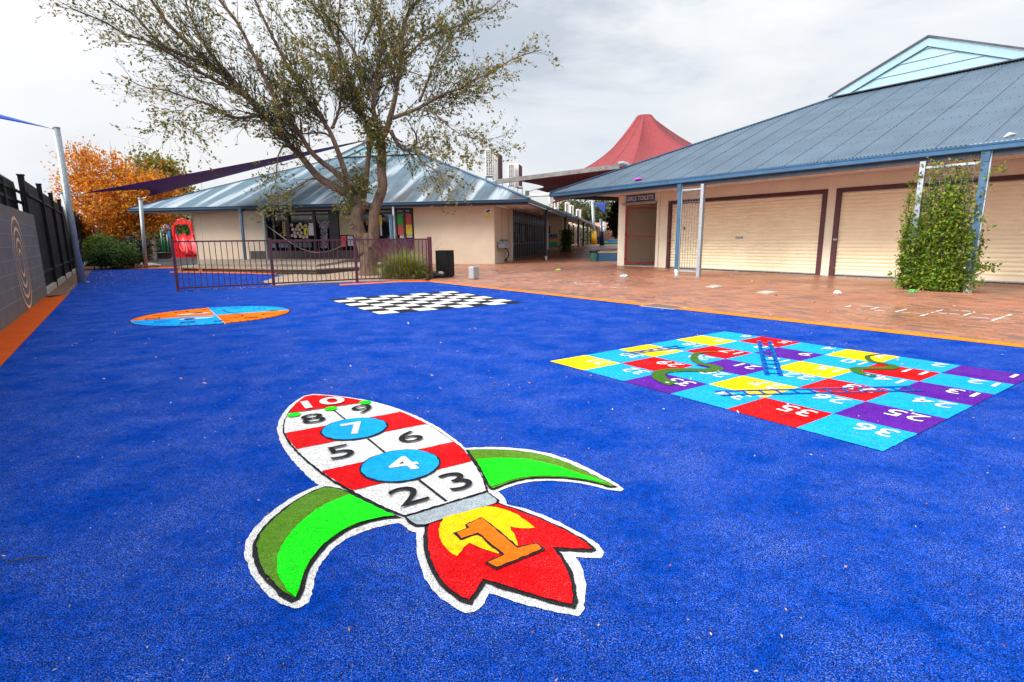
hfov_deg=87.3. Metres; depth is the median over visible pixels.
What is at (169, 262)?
play yard asphalt
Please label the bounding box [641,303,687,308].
drain grate
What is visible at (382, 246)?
bar fence
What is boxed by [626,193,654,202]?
toilet sign
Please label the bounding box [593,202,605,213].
shade sail
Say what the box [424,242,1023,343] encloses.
brick paving
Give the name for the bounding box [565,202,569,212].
air conditioner
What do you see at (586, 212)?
gum tree
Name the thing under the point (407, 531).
turf debris
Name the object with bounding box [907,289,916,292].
wrapper
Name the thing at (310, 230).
notice
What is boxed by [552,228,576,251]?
climbing plant
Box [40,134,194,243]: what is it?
maple tree
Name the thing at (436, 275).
garbage bag
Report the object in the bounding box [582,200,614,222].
gum tree
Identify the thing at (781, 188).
toilet block
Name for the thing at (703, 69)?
sky
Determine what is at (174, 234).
play slide unit
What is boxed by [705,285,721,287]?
pit lid
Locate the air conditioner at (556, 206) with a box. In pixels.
[554,200,558,210]
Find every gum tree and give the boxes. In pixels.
[546,199,594,223]
[574,202,601,222]
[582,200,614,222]
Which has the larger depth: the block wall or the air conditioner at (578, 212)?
the air conditioner at (578, 212)
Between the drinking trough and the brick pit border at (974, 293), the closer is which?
the brick pit border at (974, 293)
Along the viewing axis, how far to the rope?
14.63 m
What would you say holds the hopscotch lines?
on the brick paving
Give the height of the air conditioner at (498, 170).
2.320 m
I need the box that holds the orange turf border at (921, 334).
[428,281,1023,346]
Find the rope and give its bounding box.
[266,225,342,252]
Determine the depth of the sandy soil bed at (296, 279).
16.28 m
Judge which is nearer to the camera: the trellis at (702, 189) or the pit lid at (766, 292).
the pit lid at (766, 292)
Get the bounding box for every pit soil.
[670,275,704,276]
[899,289,977,293]
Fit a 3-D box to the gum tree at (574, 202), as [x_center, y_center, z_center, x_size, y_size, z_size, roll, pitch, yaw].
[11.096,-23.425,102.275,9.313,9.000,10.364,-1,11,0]
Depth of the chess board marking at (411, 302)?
9.96 m
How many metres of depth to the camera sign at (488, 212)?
24.30 m
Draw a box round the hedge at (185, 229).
[95,217,189,251]
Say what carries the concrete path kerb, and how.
on the bark mulch
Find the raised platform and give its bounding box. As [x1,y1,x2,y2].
[604,240,617,243]
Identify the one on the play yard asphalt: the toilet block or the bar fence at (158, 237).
the bar fence at (158, 237)
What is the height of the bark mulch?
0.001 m
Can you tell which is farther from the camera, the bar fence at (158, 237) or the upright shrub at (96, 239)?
the bar fence at (158, 237)
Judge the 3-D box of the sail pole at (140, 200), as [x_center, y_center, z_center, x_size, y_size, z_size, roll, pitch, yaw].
[-16.291,-4.749,23.726,0.326,3.063,0.180,-1,11,0]
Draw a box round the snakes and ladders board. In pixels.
[551,331,1023,450]
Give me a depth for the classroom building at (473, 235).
26.22 m
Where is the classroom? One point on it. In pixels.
(582, 236)
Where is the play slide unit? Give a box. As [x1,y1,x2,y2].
[160,215,196,257]
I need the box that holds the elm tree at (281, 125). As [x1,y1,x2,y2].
[35,0,562,275]
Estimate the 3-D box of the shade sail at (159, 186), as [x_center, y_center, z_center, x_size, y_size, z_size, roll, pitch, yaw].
[-12.971,-8.099,24.029,5.735,4.458,17.441,3,11,17]
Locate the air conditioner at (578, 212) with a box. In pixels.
[576,209,580,217]
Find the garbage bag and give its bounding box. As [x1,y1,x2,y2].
[433,270,444,277]
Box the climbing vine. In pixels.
[886,153,1007,292]
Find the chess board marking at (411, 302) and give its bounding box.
[329,291,521,313]
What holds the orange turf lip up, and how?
on the blue turf
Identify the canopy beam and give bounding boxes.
[492,161,629,183]
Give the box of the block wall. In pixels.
[0,204,46,331]
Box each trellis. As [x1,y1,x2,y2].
[679,184,705,276]
[905,161,980,288]
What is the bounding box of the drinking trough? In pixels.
[498,240,512,247]
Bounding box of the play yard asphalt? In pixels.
[143,257,197,265]
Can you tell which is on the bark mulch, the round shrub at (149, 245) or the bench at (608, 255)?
the round shrub at (149, 245)
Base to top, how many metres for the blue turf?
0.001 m
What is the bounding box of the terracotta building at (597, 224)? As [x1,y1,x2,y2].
[588,223,611,235]
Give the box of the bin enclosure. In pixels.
[435,250,454,277]
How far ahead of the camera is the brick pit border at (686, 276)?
15.68 m
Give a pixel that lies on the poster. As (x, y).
(284, 228)
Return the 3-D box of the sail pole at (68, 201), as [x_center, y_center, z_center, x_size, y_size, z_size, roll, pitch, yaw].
[-12.601,-3.808,15.273,0.180,4.304,0.177,-1,11,0]
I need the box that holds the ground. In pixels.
[0,266,430,366]
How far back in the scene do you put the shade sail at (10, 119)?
13.93 m
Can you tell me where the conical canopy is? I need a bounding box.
[521,114,691,202]
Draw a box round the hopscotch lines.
[845,306,1021,320]
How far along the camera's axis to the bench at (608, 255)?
26.33 m
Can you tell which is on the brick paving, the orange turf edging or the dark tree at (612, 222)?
the dark tree at (612, 222)
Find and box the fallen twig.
[6,556,45,562]
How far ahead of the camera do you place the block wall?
9.09 m
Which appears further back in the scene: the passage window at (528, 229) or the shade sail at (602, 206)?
the shade sail at (602, 206)
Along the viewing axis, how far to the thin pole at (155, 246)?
33.42 m
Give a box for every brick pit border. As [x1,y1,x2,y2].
[663,274,713,277]
[890,288,984,294]
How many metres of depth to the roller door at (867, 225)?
14.17 m
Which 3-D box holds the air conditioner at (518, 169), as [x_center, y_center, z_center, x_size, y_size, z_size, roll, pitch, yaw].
[0.498,-11.838,39.532,0.600,2.320,0.900,-1,11,0]
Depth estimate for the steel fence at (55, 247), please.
15.19 m
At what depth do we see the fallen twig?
1.97 m
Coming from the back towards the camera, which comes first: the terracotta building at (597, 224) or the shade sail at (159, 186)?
the terracotta building at (597, 224)
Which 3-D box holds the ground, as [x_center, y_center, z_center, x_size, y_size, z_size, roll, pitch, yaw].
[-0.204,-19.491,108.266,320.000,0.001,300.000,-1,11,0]
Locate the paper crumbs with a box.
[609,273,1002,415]
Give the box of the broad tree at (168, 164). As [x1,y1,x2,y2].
[113,145,202,254]
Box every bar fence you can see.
[129,236,167,251]
[170,237,432,291]
[376,237,429,277]
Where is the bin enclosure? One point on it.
(445, 260)
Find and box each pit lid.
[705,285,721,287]
[756,290,777,293]
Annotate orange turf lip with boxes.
[170,271,275,273]
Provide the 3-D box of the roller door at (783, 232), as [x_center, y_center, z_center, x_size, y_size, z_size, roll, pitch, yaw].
[7.428,-3.547,17.778,0.145,2.440,5.580,-8,13,-35]
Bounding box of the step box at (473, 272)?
[469,266,478,278]
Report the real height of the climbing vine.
2.827 m
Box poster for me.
[282,222,285,235]
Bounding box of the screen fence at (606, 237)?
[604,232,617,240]
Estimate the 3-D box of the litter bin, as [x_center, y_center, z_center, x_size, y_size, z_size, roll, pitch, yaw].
[4.092,-4.235,26.690,0.520,0.513,0.520,-1,11,0]
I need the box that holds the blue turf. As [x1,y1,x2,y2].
[0,268,1023,681]
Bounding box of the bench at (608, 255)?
[598,249,617,260]
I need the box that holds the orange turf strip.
[0,294,67,365]
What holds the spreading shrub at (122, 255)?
on the bark mulch
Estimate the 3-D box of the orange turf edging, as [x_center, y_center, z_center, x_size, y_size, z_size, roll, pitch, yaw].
[-3.442,-1.601,14.648,2.460,0.001,0.774,-5,12,-22]
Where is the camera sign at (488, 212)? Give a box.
[485,207,491,217]
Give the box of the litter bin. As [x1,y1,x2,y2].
[589,250,599,260]
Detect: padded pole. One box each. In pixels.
[591,202,596,243]
[599,219,603,244]
[603,222,606,236]
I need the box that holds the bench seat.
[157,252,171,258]
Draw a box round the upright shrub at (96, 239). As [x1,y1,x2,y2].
[78,229,118,268]
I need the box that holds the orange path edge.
[93,267,178,269]
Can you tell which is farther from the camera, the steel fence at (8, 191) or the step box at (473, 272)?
the step box at (473, 272)
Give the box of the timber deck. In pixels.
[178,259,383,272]
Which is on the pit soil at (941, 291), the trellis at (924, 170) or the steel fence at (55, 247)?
the trellis at (924, 170)
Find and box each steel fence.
[0,174,25,211]
[16,174,90,294]
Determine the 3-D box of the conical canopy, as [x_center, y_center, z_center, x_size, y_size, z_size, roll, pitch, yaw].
[9.677,-11.378,40.861,19.010,9.109,31.515,-1,11,0]
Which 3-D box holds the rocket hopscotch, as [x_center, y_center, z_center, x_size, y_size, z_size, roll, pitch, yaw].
[-0.777,0.643,2.716,2.893,0.018,1.538,8,14,39]
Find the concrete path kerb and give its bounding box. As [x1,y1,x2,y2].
[135,263,161,266]
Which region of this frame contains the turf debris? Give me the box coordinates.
[1,337,1016,680]
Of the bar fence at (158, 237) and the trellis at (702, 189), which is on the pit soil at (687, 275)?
the trellis at (702, 189)
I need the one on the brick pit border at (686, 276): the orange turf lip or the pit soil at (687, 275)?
the pit soil at (687, 275)
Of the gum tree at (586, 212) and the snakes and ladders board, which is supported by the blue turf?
the snakes and ladders board
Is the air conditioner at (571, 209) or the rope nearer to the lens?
the rope
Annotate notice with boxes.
[308,225,313,234]
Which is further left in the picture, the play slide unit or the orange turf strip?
the orange turf strip
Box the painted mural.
[549,234,556,246]
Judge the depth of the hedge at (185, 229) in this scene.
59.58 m
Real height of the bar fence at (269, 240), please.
1.220 m
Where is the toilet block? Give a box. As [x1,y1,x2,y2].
[549,35,1023,292]
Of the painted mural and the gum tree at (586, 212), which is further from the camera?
the gum tree at (586, 212)
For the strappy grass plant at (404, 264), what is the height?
1.346 m
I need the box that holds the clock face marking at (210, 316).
[129,306,290,325]
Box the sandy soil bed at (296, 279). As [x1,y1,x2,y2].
[262,268,429,284]
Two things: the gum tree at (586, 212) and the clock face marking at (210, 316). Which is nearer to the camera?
the clock face marking at (210, 316)
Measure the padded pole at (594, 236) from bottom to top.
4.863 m
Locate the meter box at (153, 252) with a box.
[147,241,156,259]
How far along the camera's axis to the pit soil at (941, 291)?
10.83 m
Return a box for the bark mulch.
[47,263,170,295]
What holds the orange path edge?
on the bark mulch
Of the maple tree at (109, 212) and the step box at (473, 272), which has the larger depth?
the maple tree at (109, 212)
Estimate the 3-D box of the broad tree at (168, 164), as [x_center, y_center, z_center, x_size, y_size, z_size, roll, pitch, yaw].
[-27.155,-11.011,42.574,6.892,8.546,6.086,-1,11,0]
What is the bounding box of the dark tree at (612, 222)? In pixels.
[603,201,618,239]
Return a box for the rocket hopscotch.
[244,394,622,615]
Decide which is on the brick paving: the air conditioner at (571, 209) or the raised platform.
the raised platform
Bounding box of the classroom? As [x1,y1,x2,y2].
[547,211,599,246]
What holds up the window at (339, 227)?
in the classroom building at (473, 235)
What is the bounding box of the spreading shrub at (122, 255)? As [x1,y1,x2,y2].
[81,238,149,268]
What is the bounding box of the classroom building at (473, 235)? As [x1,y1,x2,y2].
[127,139,572,263]
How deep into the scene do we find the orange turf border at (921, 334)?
7.24 m
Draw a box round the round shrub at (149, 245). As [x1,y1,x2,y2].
[107,232,155,266]
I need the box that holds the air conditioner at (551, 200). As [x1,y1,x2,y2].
[549,197,553,208]
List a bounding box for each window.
[265,208,413,256]
[513,210,543,259]
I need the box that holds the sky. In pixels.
[0,0,1023,233]
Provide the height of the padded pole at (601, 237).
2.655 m
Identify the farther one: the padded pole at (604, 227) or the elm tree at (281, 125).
the padded pole at (604, 227)
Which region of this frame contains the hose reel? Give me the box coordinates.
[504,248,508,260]
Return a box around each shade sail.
[0,114,53,128]
[71,140,363,198]
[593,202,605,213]
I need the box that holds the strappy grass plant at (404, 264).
[364,233,445,278]
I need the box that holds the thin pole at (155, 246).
[153,230,157,260]
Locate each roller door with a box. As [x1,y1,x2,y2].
[666,189,827,274]
[828,174,1023,283]
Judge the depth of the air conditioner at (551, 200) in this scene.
50.46 m
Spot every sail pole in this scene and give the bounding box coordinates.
[52,127,84,282]
[138,198,147,267]
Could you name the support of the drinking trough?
attached to the classroom building at (473, 235)
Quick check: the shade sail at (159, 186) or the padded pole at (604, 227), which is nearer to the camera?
the shade sail at (159, 186)
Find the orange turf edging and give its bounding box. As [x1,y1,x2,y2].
[339,280,428,284]
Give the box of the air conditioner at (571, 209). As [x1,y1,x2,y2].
[570,205,573,214]

